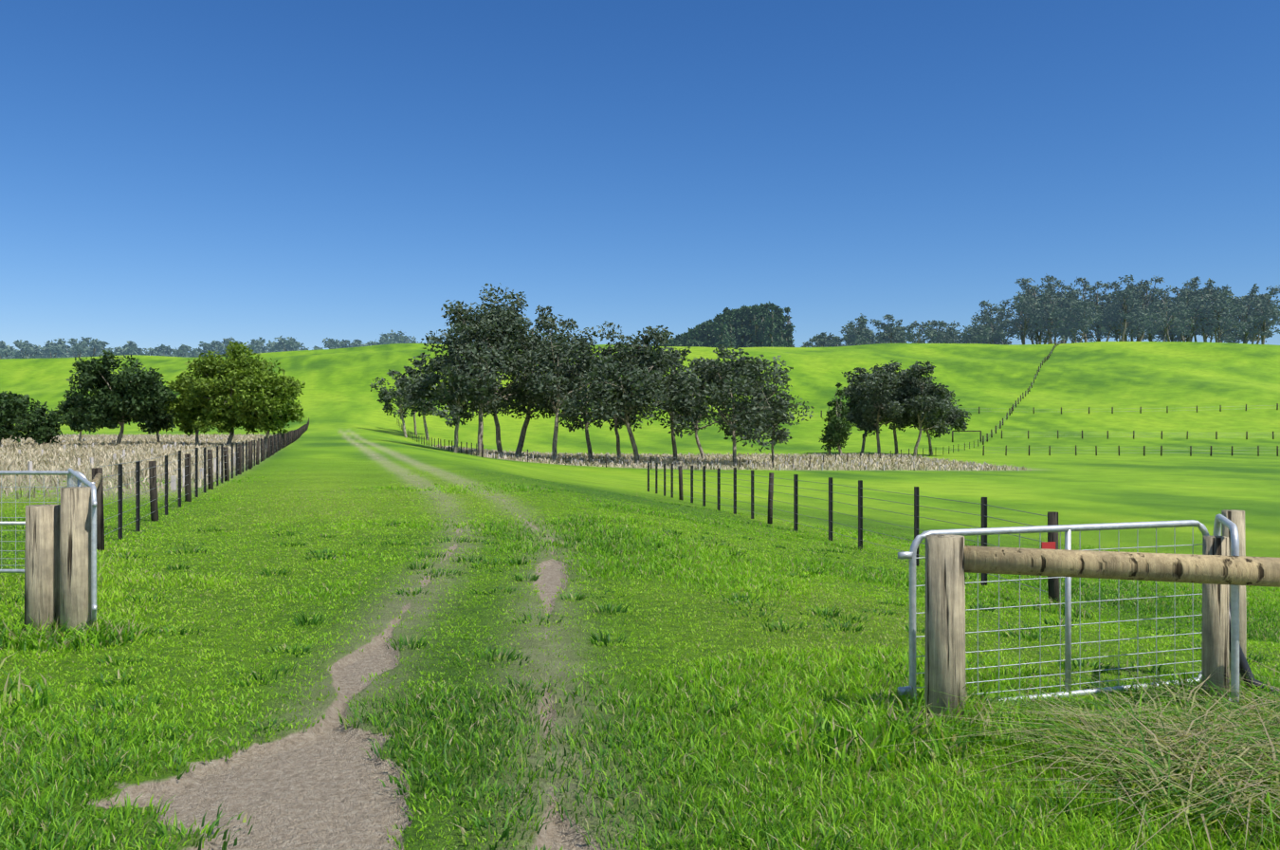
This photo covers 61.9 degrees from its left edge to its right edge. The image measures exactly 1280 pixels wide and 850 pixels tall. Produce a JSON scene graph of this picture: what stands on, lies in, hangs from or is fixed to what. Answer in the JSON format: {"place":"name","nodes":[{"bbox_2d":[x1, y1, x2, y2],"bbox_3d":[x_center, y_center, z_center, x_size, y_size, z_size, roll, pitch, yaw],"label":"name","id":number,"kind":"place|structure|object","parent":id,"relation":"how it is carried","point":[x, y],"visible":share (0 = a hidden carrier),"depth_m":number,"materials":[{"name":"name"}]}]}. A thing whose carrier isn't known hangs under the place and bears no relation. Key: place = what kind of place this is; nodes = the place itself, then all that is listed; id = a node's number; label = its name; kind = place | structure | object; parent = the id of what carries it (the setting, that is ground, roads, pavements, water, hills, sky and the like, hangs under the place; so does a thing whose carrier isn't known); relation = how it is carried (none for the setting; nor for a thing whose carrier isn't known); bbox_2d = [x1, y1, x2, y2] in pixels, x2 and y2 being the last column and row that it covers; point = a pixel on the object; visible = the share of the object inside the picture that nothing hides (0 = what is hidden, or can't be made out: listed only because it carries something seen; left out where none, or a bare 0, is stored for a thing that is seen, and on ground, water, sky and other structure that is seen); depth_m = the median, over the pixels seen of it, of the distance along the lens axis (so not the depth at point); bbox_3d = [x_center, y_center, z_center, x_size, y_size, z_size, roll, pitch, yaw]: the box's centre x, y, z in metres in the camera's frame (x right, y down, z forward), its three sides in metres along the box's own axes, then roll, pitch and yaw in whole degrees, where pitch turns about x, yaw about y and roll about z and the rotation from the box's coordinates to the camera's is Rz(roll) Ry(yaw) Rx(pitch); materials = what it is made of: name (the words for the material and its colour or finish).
{"place":"outdoors","nodes":[
{"label":"outdoors","id":0,"kind":"place"},
{"bbox_2d":[0,341,1279,849],"bbox_3d":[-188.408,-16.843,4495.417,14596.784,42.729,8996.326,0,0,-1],"label":"terrain","id":1,"kind":"structure","parent":0,"point":[317,785],"depth_m":14.19,"materials":[{"name":"green plant"}]},
{"bbox_2d":[163,339,308,444],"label":"bright tree","id":2,"kind":"object","parent":1,"relation":"on","point":[274,397],"depth_m":73.81,"materials":[{"name":"green plant"}]},
{"bbox_2d":[0,329,626,359],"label":"ridge trees","id":3,"kind":"object","parent":1,"relation":"on","point":[59,347],"materials":[{"name":"green plant"}]},
{"bbox_2d":[0,348,852,455],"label":"trees","id":4,"kind":"object","parent":1,"relation":"on","point":[144,403],"depth_m":75.86,"materials":[{"name":"green plant"}]},
{"bbox_2d":[0,434,1018,489],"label":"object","id":5,"kind":"object","parent":1,"relation":"on","point":[91,460],"visible":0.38,"depth_m":105.41,"materials":[{"name":"brown"}]},
{"bbox_2d":[0,433,1031,499],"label":"dry grass","id":6,"kind":"structure","parent":1,"relation":"on","point":[103,450],"depth_m":84.44,"materials":[{"name":"beige plant"}]},
{"bbox_2d":[117,418,987,585],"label":"fence posts","id":7,"kind":"object","parent":1,"relation":"on","point":[795,508],"visible":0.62,"depth_m":25.46,"materials":[{"name":"brown wood"}]},
{"bbox_2d":[24,486,1246,723],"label":"wooden gate posts","id":8,"kind":"object","parent":1,"relation":"on","point":[57,564],"visible":0.58,"depth_m":6.29,"materials":[{"name":"brown wood"}]},
{"bbox_2d":[0,468,1239,708],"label":"steel gates","id":9,"kind":"object","parent":8,"relation":"attached to","point":[1068,529],"visible":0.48,"depth_m":6.52,"materials":[{"name":"silver metal"}]},
{"bbox_2d":[1041,541,1055,548],"bbox_3d":[5.359,1.598,13.999,0.200,0.120,0.020,0,0,-13],"label":"red tag","id":10,"kind":"object","parent":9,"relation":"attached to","point":[1050,544],"visible":0.64,"depth_m":13.99,"materials":[{"name":"red plastic"}]},
{"bbox_2d":[91,472,1279,586],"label":"log rail","id":11,"kind":"object","parent":8,"relation":"attached to","point":[1237,570],"visible":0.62,"depth_m":5.83,"materials":[{"name":"brown wood"}]},
{"bbox_2d":[0,466,1279,849],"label":"grass blades","id":12,"kind":"object","parent":1,"relation":"on","point":[597,544],"depth_m":6.46,"materials":[{"name":"green plant"}]},
{"bbox_2d":[0,514,1279,849],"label":"grass tufts","id":13,"kind":"object","parent":1,"relation":"on","point":[827,612],"visible":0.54,"depth_m":6.82,"materials":[{"name":"green plant"}]},
{"bbox_2d":[0,595,1279,771],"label":"grass tufts","id":14,"kind":"object","parent":1,"relation":"on","point":[15,635],"depth_m":5.82,"materials":[{"name":"green plant"}]},
{"bbox_2d":[91,340,1278,608],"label":"fence posts","id":15,"kind":"object","parent":1,"relation":"on","point":[1051,536],"visible":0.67,"depth_m":27.87,"materials":[{"name":"black wood"}]},
{"bbox_2d":[101,341,1279,592],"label":"fence wires","id":16,"kind":"object","parent":1,"relation":"on","point":[816,482],"visible":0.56,"depth_m":26.16,"materials":[{"name":"grey metal"}]},
{"bbox_2d":[658,301,796,347],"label":"plantation","id":17,"kind":"object","parent":1,"relation":"on","point":[716,327],"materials":[{"name":"green plant"}]},
{"bbox_2d":[800,273,1279,347],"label":"ridge trees","id":18,"kind":"object","parent":1,"relation":"on","point":[1111,309],"materials":[{"name":"green plant"}]},
{"bbox_2d":[836,656,1279,849],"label":"dead grass heap","id":19,"kind":"object","parent":1,"relation":"on","point":[1265,748],"visible":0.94,"depth_m":4.97,"materials":[{"name":"plant"}]},
{"bbox_2d":[1228,598,1279,695],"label":"chain","id":20,"kind":"object","parent":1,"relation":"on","point":[1244,666],"visible":0.27,"depth_m":6.39,"materials":[{"name":"black metal"}]},
{"bbox_2d":[0,0,1279,355],"label":"sky","id":21,"kind":"structure","parent":0,"point":[174,173],"materials":[{"name":"blue"}]}
]}

